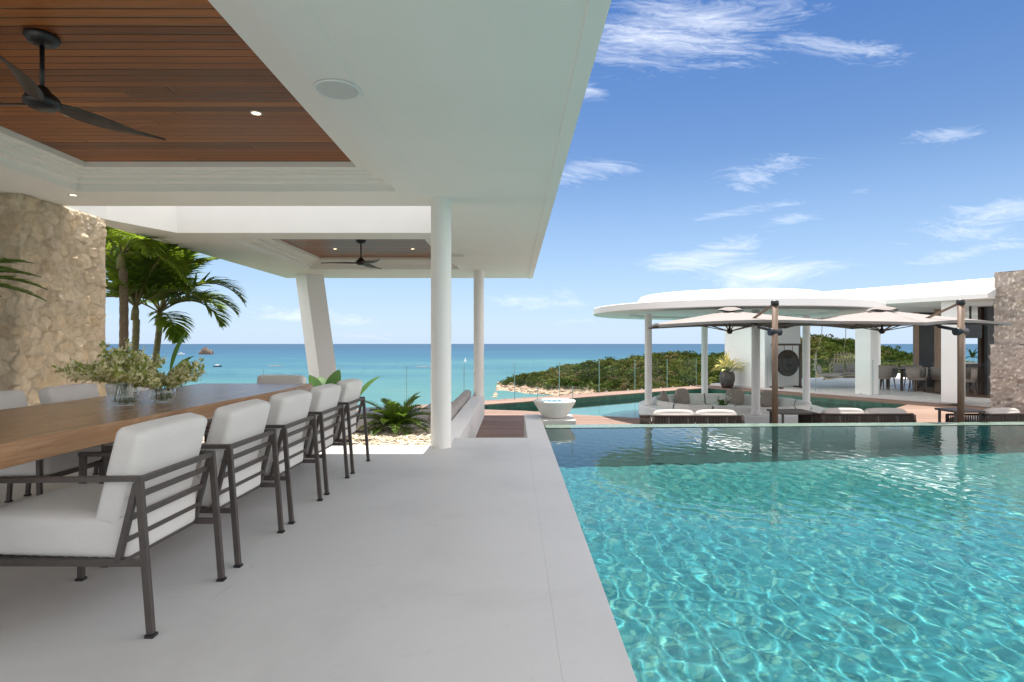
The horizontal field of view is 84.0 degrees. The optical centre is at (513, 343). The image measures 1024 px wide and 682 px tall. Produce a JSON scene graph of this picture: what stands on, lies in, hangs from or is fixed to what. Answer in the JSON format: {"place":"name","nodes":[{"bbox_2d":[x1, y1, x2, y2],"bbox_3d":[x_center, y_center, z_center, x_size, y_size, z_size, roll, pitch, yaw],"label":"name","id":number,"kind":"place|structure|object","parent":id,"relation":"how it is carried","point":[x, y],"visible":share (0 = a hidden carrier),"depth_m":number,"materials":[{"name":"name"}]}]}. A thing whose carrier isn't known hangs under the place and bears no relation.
{"place":"outdoors","nodes":[
{"label":"outdoors","id":0,"kind":"place"},
{"bbox_2d":[208,418,426,442],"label":"garden soil","id":1,"kind":"structure","parent":0,"point":[209,422],"depth_m":9.35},
{"bbox_2d":[105,226,194,352],"bbox_3d":[-6.295,-0.663,9.102,2.449,3.873,2.144,0,0,0],"label":"palm tree","id":2,"kind":"object","parent":1,"relation":"on","point":[125,239],"visible":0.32,"depth_m":9.04,"materials":[{"name":"green plant"}]},
{"bbox_2d":[105,232,210,356],"bbox_3d":[-6.307,-0.538,9.411,2.238,3.635,1.973,0,0,0],"label":"palm tree","id":3,"kind":"object","parent":1,"relation":"on","point":[138,272],"visible":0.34,"depth_m":9.38,"materials":[{"name":"green plant"}]},
{"bbox_2d":[153,331,193,388],"bbox_3d":[-5.067,0.542,8.130,0.684,1.457,0.811,0,0,-12],"label":"broadleaf plant","id":4,"kind":"object","parent":1,"relation":"on","point":[176,349],"visible":0.19,"depth_m":8.21,"materials":[{"name":"green plant"}]},
{"bbox_2d":[106,247,246,389],"bbox_3d":[-6.111,-0.377,10.200,2.531,3.320,2.318,0,0,0],"label":"palm tree","id":5,"kind":"object","parent":1,"relation":"on","point":[176,332],"visible":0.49,"depth_m":10.01,"materials":[{"name":"green plant"}]},
{"bbox_2d":[202,426,430,444],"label":"gravel","id":6,"kind":"structure","parent":1,"relation":"on","point":[384,437],"depth_m":7.18,"materials":[{"name":"beige gravel"}]},
{"bbox_2d":[308,370,340,386],"bbox_3d":[-2.152,0.751,6.864,0.702,0.861,0.324,0,0,18],"label":"broadleaf plant","id":7,"kind":"object","parent":6,"relation":"on","point":[334,377],"visible":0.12,"depth_m":6.97,"materials":[{"name":"green plant"}]},
{"bbox_2d":[360,376,380,395],"bbox_3d":[-2.072,0.799,7.073,0.550,0.765,0.686,0,0,23],"label":"broadleaf plant","id":8,"kind":"object","parent":6,"relation":"on","point":[367,385],"visible":0.09,"depth_m":7.22,"materials":[{"name":"green plant"}]},
{"bbox_2d":[358,392,430,435],"bbox_3d":[-1.611,0.976,7.758,1.129,0.637,1.115,0,0,0],"label":"sago palm","id":9,"kind":"object","parent":1,"relation":"on","point":[396,417],"visible":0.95,"depth_m":7.65,"materials":[{"name":"green plant"}]},
{"bbox_2d":[355,407,419,426],"bbox_3d":[-2.525,1.484,11.400,1.150,0.333,1.016,0,0,0],"label":"daybed","id":10,"kind":"object","parent":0,"point":[360,422],"visible":0.19,"depth_m":10.90,"materials":[{"name":"fabric"}]},
{"bbox_2d":[105,344,977,408],"bbox_3d":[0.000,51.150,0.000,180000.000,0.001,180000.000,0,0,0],"label":"sea","id":11,"kind":"structure","parent":0,"point":[401,373],"depth_m":1718.02,"materials":[{"name":"liquid"}]},
{"bbox_2d":[199,347,213,354],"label":"rock islet","id":12,"kind":"object","parent":11,"relation":"in","point":[205,351],"visible":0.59,"depth_m":2660.49,"materials":[{"name":"stone"}]},
{"bbox_2d":[105,0,1023,343],"label":"sky","id":13,"kind":"structure","parent":0,"point":[817,145],"materials":[{"name":"blue"}]},
{"bbox_2d":[356,385,1023,437],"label":"deck","id":14,"kind":"structure","parent":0,"point":[502,423],"depth_m":13.42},
{"bbox_2d":[0,193,106,405],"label":"stone wall","id":15,"kind":"structure","parent":14,"relation":"on","point":[61,248],"depth_m":6.39,"materials":[{"name":"beige stone"}]},
{"bbox_2d":[0,0,611,448],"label":"dining pavilion","id":16,"kind":"structure","parent":14,"relation":"on","point":[444,136],"depth_m":4.63,"materials":[{"name":"white paint"}]},
{"bbox_2d":[0,28,165,140],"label":"ceiling fan","id":17,"kind":"object","parent":16,"relation":"hanging from","point":[40,97],"visible":1,"depth_m":3.33,"materials":[{"name":"black metal"}]},
{"bbox_2d":[250,110,262,115],"bbox_3d":[-2.020,-1.805,4.460,0.096,0.006,0.096,0,0,0],"label":"downlight","id":18,"kind":"object","parent":16,"relation":"attached to","point":[255,113],"visible":1,"depth_m":4.46,"materials":[{"name":"metal"}]},
{"bbox_2d":[313,79,360,99],"bbox_3d":[-1.110,-1.593,3.580,0.290,0.007,0.290,0,0,0],"label":"ceiling speaker","id":19,"kind":"object","parent":16,"relation":"attached to","point":[334,89],"visible":1,"depth_m":3.56},
{"bbox_2d":[323,240,381,268],"bbox_3d":[-2.618,-1.591,10.117,1.164,0.435,1.022,0,0,20],"label":"ceiling fan","id":20,"kind":"object","parent":16,"relation":"hanging from","point":[362,261],"visible":1,"depth_m":9.91,"materials":[{"name":"black metal"}]},
{"bbox_2d":[451,254,465,256],"bbox_3d":[-1.020,-1.593,10.300,0.290,0.007,0.290,0,0,0],"label":"ceiling speaker","id":21,"kind":"object","parent":16,"relation":"attached to","point":[457,255],"visible":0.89,"depth_m":10.27},
{"bbox_2d":[403,390,470,426],"bbox_3d":[-1.393,1.332,10.625,0.915,0.636,4.550,0,0,0],"label":"sunken sofa","id":22,"kind":"object","parent":14,"relation":"on","point":[459,402],"visible":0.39,"depth_m":10.15,"materials":[{"name":"fabric"}]},
{"bbox_2d":[451,394,483,443],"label":"lounge wall","id":23,"kind":"structure","parent":14,"relation":"on","point":[466,421],"depth_m":9.36,"materials":[{"name":"white paint"}]},
{"bbox_2d":[340,361,691,404],"bbox_3d":[-0.690,1.110,16.490,19.336,1.080,0.040,0,0,-36],"label":"glass balustrade","id":24,"kind":"object","parent":14,"relation":"on","point":[559,381],"visible":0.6,"depth_m":18.05,"materials":[{"name":"glass"}]},
{"bbox_2d":[540,414,575,424],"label":"bowl plinth","id":25,"kind":"structure","parent":14,"relation":"on","point":[569,419],"depth_m":8.53,"materials":[{"name":"stone"}]},
{"bbox_2d":[533,386,575,417],"bbox_3d":[0.635,0.903,8.900,0.660,0.489,0.660,0,0,0],"label":"fire bowl","id":26,"kind":"object","parent":25,"relation":"on","point":[554,407],"visible":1,"depth_m":8.70,"materials":[{"name":"stone"}]},
{"bbox_2d":[639,409,744,423],"bbox_3d":[2.900,1.353,9.357,1.510,0.595,0.766,0,0,0],"label":"rope sofa","id":27,"kind":"object","parent":14,"relation":"on","point":[683,416],"visible":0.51,"depth_m":9.02,"materials":[{"name":"fabric"}]},
{"bbox_2d":[484,389,903,410],"bbox_3d":[4.690,2.268,14.683,12.005,1.165,7.608,0,0,-36],"label":"reflecting pool basin","id":28,"kind":"object","parent":14,"relation":"in","point":[518,406],"visible":0.03,"depth_m":17.29,"materials":[{"name":"green tile"}]},
{"bbox_2d":[535,407,637,415],"bbox_3d":[4.690,1.950,14.683,12.005,0.001,7.608,0,0,-36],"label":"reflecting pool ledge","id":29,"kind":"object","parent":28,"relation":"on","point":[583,411],"depth_m":16.33,"materials":[{"name":"liquid"}]},
{"bbox_2d":[601,409,638,417],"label":"reflecting pool floor","id":30,"kind":"structure","parent":29,"relation":"on","point":[631,413],"depth_m":15.59,"materials":[{"name":"blue tile"}]},
{"bbox_2d":[593,288,885,423],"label":"round pavilion","id":31,"kind":"structure","parent":30,"relation":"on","point":[799,303],"depth_m":12.12,"materials":[{"name":"white paint"}]},
{"bbox_2d":[652,393,810,413],"bbox_3d":[5.250,1.692,14.000,3.670,0.634,3.670,0,0,0],"label":"round bench","id":32,"kind":"object","parent":31,"relation":"on","point":[701,401],"visible":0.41,"depth_m":14.11,"materials":[{"name":"fabric"}]},
{"bbox_2d":[660,391,668,401],"bbox_3d":[3.859,1.440,14.562,0.190,0.470,0.470,-15,-6,21],"label":"pillow","id":33,"kind":"object","parent":32,"relation":"on","point":[664,396],"visible":0.52,"depth_m":14.39,"materials":[{"name":"beige fabric"}]},
{"bbox_2d":[675,388,689,403],"bbox_3d":[4.546,1.440,15.324,0.470,0.470,0.190,0,-14,-28],"label":"pillow","id":34,"kind":"object","parent":32,"relation":"on","point":[682,396],"visible":0.81,"depth_m":15.23,"materials":[{"name":"beige fabric"}]},
{"bbox_2d":[726,388,743,405],"bbox_3d":[5.954,1.440,15.324,0.470,0.470,0.190,0,-14,28],"label":"pillow","id":35,"kind":"object","parent":32,"relation":"on","point":[737,396],"visible":0.82,"depth_m":15.24,"materials":[{"name":"beige fabric"}]},
{"bbox_2d":[760,390,771,406],"bbox_3d":[6.574,1.440,14.704,0.190,0.470,0.470,16,-7,-27],"label":"pillow","id":36,"kind":"object","parent":32,"relation":"on","point":[766,398],"visible":0.57,"depth_m":14.67,"materials":[{"name":"beige fabric"}]},
{"bbox_3d":[5.250,1.845,14.000,1.060,0.329,1.060,0,0,0],"label":"round table","id":37,"kind":"object","parent":31,"relation":"on","visible":0},
{"bbox_2d":[714,394,733,406],"bbox_3d":[5.119,1.447,13.900,0.493,0.465,0.470,0,0,0],"label":"flower bowl","id":38,"kind":"object","parent":37,"relation":"on","point":[721,403],"visible":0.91,"depth_m":13.87,"materials":[{"name":"green plant"}]},
{"bbox_2d":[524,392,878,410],"bbox_3d":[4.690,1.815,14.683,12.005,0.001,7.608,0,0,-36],"label":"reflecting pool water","id":39,"kind":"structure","parent":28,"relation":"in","point":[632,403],"depth_m":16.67,"materials":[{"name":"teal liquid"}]},
{"bbox_2d":[484,388,906,405],"bbox_3d":[5.840,1.950,16.079,30.473,0.599,8.511,0,0,-36],"label":"deck edge","id":40,"kind":"object","parent":14,"relation":"attached to","point":[695,389],"visible":0.16,"depth_m":17.51,"materials":[{"name":"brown wood"}]},
{"bbox_2d":[709,351,744,387],"bbox_3d":[8.053,0.958,21.227,1.540,1.384,1.331,0,0,0],"label":"potted plant","id":41,"kind":"object","parent":14,"relation":"on","point":[727,378],"visible":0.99,"depth_m":20.99,"materials":[{"name":"yellow plant"}]},
{"bbox_2d":[648,300,840,422],"bbox_3d":[4.059,0.477,10.582,2.840,2.345,3.272,0,0,10],"label":"cantilever parasol","id":42,"kind":"object","parent":14,"relation":"on","point":[729,317],"visible":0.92,"depth_m":9.55,"materials":[{"name":"white fabric"}]},
{"bbox_2d":[767,409,815,422],"bbox_3d":[4.750,1.400,9.750,0.600,0.500,0.550,0,0,0],"label":"table","id":43,"kind":"object","parent":14,"relation":"on","point":[783,412],"visible":0.69,"depth_m":9.57,"materials":[{"name":"brown metal"}]},
{"bbox_2d":[710,373,990,406],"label":"villa terrace","id":44,"kind":"structure","parent":14,"relation":"on","point":[842,386],"depth_m":18.63,"materials":[{"name":"grey concrete"}]},
{"bbox_2d":[770,344,801,388],"bbox_3d":[9.720,0.785,20.150,1.440,1.570,0.560,0,0,-18],"label":"gong","id":45,"kind":"object","parent":44,"relation":"on","point":[789,362],"visible":0.94,"depth_m":20.15,"materials":[{"name":"brown metal"}]},
{"bbox_2d":[725,278,995,402],"bbox_3d":[14.124,-0.065,21.155,11.016,3.430,9.845,0,0,-30],"label":"villa","id":46,"kind":"object","parent":44,"relation":"on","point":[934,346],"visible":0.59,"depth_m":17.49,"materials":[{"name":"paint"}]},
{"bbox_2d":[812,317,842,379],"bbox_3d":[11.216,0.082,20.324,0.959,2.405,1.048,0,0,30],"label":"hanging chair","id":47,"kind":"object","parent":46,"relation":"hanging from","point":[828,376],"visible":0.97,"depth_m":20.11,"materials":[{"name":"wicker"}]},
{"bbox_2d":[829,329,854,377],"bbox_3d":[12.361,0.082,21.047,1.048,2.405,0.959,0,0,8],"label":"hanging chair","id":48,"kind":"object","parent":46,"relation":"hanging from","point":[840,368],"visible":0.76,"depth_m":21.30,"materials":[{"name":"wicker"}]},
{"bbox_2d":[965,306,981,337],"bbox_3d":[13.653,-0.641,17.005,0.620,0.958,0.070,0,0,0],"label":"television","id":49,"kind":"object","parent":46,"relation":"attached to","point":[975,331],"visible":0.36,"depth_m":16.97,"materials":[{"name":"black glass"}]},
{"bbox_2d":[815,358,927,398],"bbox_3d":[10.900,1.030,17.275,0.040,1.080,7.164,0,0,-31],"label":"glass balustrade","id":50,"kind":"object","parent":44,"relation":"on","point":[859,393],"visible":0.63,"depth_m":17.28,"materials":[{"name":"glass"}]},
{"bbox_2d":[878,366,892,389],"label":"tub chair","id":51,"kind":"object","parent":44,"relation":"on","point":[884,372],"visible":0.75,"depth_m":18.96,"materials":[{"name":"beige fabric"}]},
{"bbox_2d":[878,365,897,387],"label":"tub chair","id":52,"kind":"object","parent":44,"relation":"on","point":[894,374],"visible":0.39,"depth_m":19.73,"materials":[{"name":"beige fabric"}]},
{"bbox_2d":[905,367,927,391],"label":"tub chair","id":53,"kind":"object","parent":44,"relation":"on","point":[917,373],"visible":1,"depth_m":18.34,"materials":[{"name":"beige fabric"}]},
{"bbox_2d":[884,383,990,397],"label":"indoor floor","id":54,"kind":"structure","parent":44,"relation":"on","point":[930,390],"depth_m":18.58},
{"bbox_2d":[886,368,929,390],"bbox_3d":[13.498,1.197,19.200,1.500,0.734,0.900,0,0,0],"label":"villa dining table","id":55,"kind":"object","parent":54,"relation":"on","point":[901,379],"visible":0.34,"depth_m":18.85,"materials":[{"name":"grey metal"}]},
{"bbox_2d":[901,365,921,387],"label":"tub chair","id":56,"kind":"object","parent":54,"relation":"on","point":[904,366],"visible":0.32,"depth_m":19.89,"materials":[{"name":"beige fabric"}]},
{"bbox_2d":[930,367,940,391],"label":"tub chair","id":57,"kind":"object","parent":54,"relation":"on","point":[935,373],"visible":0.48,"depth_m":18.39,"materials":[{"name":"beige fabric"}]},
{"bbox_2d":[965,368,977,393],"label":"chair","id":58,"kind":"object","parent":54,"relation":"on","point":[971,374],"visible":0.5,"depth_m":17.39,"materials":[{"name":"beige fabric"}]},
{"bbox_2d":[965,367,977,392],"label":"tub chair","id":59,"kind":"object","parent":54,"relation":"on","point":[976,380],"visible":0.19,"depth_m":17.93,"materials":[{"name":"beige fabric"}]},
{"bbox_2d":[799,408,916,422],"bbox_3d":[5.750,1.353,9.577,1.540,0.595,0.766,0,0,0],"label":"rope sofa","id":60,"kind":"object","parent":14,"relation":"on","point":[857,415],"visible":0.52,"depth_m":9.22,"materials":[{"name":"fabric"}]},
{"bbox_2d":[765,299,1012,421],"bbox_3d":[6.937,0.477,10.416,2.840,2.345,3.222,0,0,-28],"label":"cantilever parasol","id":61,"kind":"object","parent":14,"relation":"on","point":[881,316],"visible":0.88,"depth_m":9.44,"materials":[{"name":"white fabric"}]},
{"bbox_2d":[935,408,985,421],"bbox_3d":[7.400,1.370,9.450,0.500,0.560,0.450,0,0,0],"label":"table","id":62,"kind":"object","parent":14,"relation":"on","point":[967,410],"visible":0.56,"depth_m":9.28,"materials":[{"name":"brown metal"}]},
{"bbox_2d":[945,407,1023,421],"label":"rope sofa","id":63,"kind":"object","parent":14,"relation":"on","point":[1004,414],"visible":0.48,"depth_m":9.28,"materials":[{"name":"fabric"}]},
{"bbox_2d":[988,270,1023,410],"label":"stone pier","id":64,"kind":"structure","parent":14,"relation":"on","point":[1006,358],"depth_m":14.14,"materials":[{"name":"beige stone"}]},
{"bbox_2d":[499,344,898,400],"bbox_3d":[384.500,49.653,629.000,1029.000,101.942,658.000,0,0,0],"label":"headland terrain","id":65,"kind":"structure","parent":0,"point":[577,391],"depth_m":564.67,"materials":[{"name":"green plant"}]},
{"bbox_2d":[492,382,592,397],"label":"shore rocks","id":66,"kind":"object","parent":65,"relation":"on","point":[498,386],"visible":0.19,"depth_m":582.92,"materials":[{"name":"beige stone"}]},
{"bbox_2d":[497,334,974,403],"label":"woodland","id":67,"kind":"object","parent":65,"relation":"on","point":[688,373],"visible":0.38,"depth_m":546.31,"materials":[{"name":"green plant"}]},
{"bbox_2d":[965,348,977,362],"bbox_3d":[15.802,0.399,19.576,0.576,0.506,0.446,0,0,32],"label":"counter vase","id":68,"kind":"object","parent":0,"point":[972,354],"visible":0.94,"depth_m":19.58,"materials":[{"name":"glass"}]},
{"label":"pool surround","id":69,"kind":"structure","parent":0,"visible":0},
{"bbox_2d":[544,422,1023,427],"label":"pool weir","id":70,"kind":"object","parent":69,"relation":"attached to","point":[781,425],"visible":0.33,"depth_m":8.32,"materials":[{"name":"stone"}]},
{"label":"pool basin","id":71,"kind":"structure","parent":0,"visible":0},
{"bbox_2d":[545,425,1023,681],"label":"pool water","id":72,"kind":"structure","parent":71,"relation":"in","point":[822,554],"depth_m":3.32,"materials":[{"name":"teal liquid"}]},
{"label":"terrace foundation","id":73,"kind":"structure","parent":0,"visible":0},
{"bbox_2d":[0,414,636,681],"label":"terrace floor","id":74,"kind":"structure","parent":73,"relation":"on","point":[406,563],"depth_m":2.64,"materials":[{"name":"grey concrete"}]},
{"bbox_2d":[0,390,103,502],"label":"dining chair","id":75,"kind":"object","parent":74,"relation":"on","point":[62,464],"visible":0.3,"depth_m":3.80,"materials":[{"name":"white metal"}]},
{"bbox_2d":[23,383,113,495],"bbox_3d":[-3.326,0.739,4.559,0.724,0.822,0.564,0,0,1],"label":"dining chair","id":76,"kind":"object","parent":74,"relation":"on","point":[56,394],"visible":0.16,"depth_m":4.44,"materials":[{"name":"white fabric"}]},
{"bbox_2d":[0,412,226,638],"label":"dining chair","id":77,"kind":"object","parent":74,"relation":"on","point":[142,500],"visible":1,"depth_m":2.26,"materials":[{"name":"white fabric"}]},
{"bbox_2d":[92,383,207,474],"bbox_3d":[-3.326,0.741,5.260,0.724,0.818,0.564,0,0,0],"label":"dining chair","id":78,"kind":"object","parent":74,"relation":"on","point":[109,388],"visible":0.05,"depth_m":5.02,"materials":[{"name":"white fabric"}]},
{"bbox_2d":[0,383,312,469],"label":"dining table","id":79,"kind":"object","parent":74,"relation":"on","point":[28,434],"visible":0.61,"depth_m":3.13,"materials":[{"name":"brown wood"}]},
{"bbox_2d":[51,338,166,405],"bbox_3d":[-2.545,0.176,3.587,0.608,0.426,0.491,0,0,0],"label":"flower vase","id":80,"kind":"object","parent":79,"relation":"on","point":[123,370],"visible":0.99,"depth_m":3.51,"materials":[{"name":"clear glass"}]},
{"bbox_2d":[132,357,206,402],"bbox_3d":[-2.301,0.239,3.819,0.470,0.300,0.354,0,0,-23],"label":"flower vase","id":81,"kind":"object","parent":79,"relation":"on","point":[179,375],"visible":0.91,"depth_m":3.77,"materials":[{"name":"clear glass"}]},
{"bbox_2d":[100,399,284,567],"bbox_3d":[-1.763,0.739,3.200,0.724,0.821,0.564,0,0,1],"label":"dining chair","id":82,"kind":"object","parent":74,"relation":"on","point":[237,432],"visible":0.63,"depth_m":3.06,"materials":[{"name":"white fabric"}]},
{"bbox_2d":[200,390,322,523],"bbox_3d":[-1.764,0.739,3.900,0.724,0.822,0.564,0,0,0],"label":"dining chair","id":83,"kind":"object","parent":74,"relation":"on","point":[289,416],"visible":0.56,"depth_m":3.77,"materials":[{"name":"white fabric"}]},
{"bbox_2d":[257,375,306,382],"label":"dining chair","id":84,"kind":"object","parent":74,"relation":"on","point":[281,379],"visible":0.06,"depth_m":5.97,"materials":[{"name":"white fabric"}]},
{"bbox_2d":[302,383,349,494],"bbox_3d":[-1.770,0.741,4.600,0.724,0.818,0.564,0,0,0],"label":"dining chair","id":85,"kind":"object","parent":74,"relation":"on","point":[324,406],"visible":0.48,"depth_m":4.49,"materials":[{"name":"white fabric"}]},
{"bbox_2d":[332,378,369,473],"bbox_3d":[-1.770,0.741,5.300,0.724,0.819,0.564,0,0,0],"label":"dining chair","id":86,"kind":"object","parent":74,"relation":"on","point":[350,398],"visible":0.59,"depth_m":5.20,"materials":[{"name":"white fabric"}]},
{"bbox_2d":[527,438,562,681],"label":"floor joints","id":87,"kind":"object","parent":74,"relation":"on","point":[547,577],"visible":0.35,"depth_m":2.71,"materials":[{"name":"concrete"}]},
{"bbox_3d":[-4.720,0.425,4.550,0.320,1.449,0.320,0,0,0],"label":"plant stand","id":88,"kind":"object","parent":74,"relation":"on","visible":0},
{"bbox_2d":[0,257,47,301],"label":"fern","id":89,"kind":"object","parent":88,"relation":"on","point":[7,270],"visible":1,"depth_m":4.60,"materials":[{"name":"green plant"}]}
]}

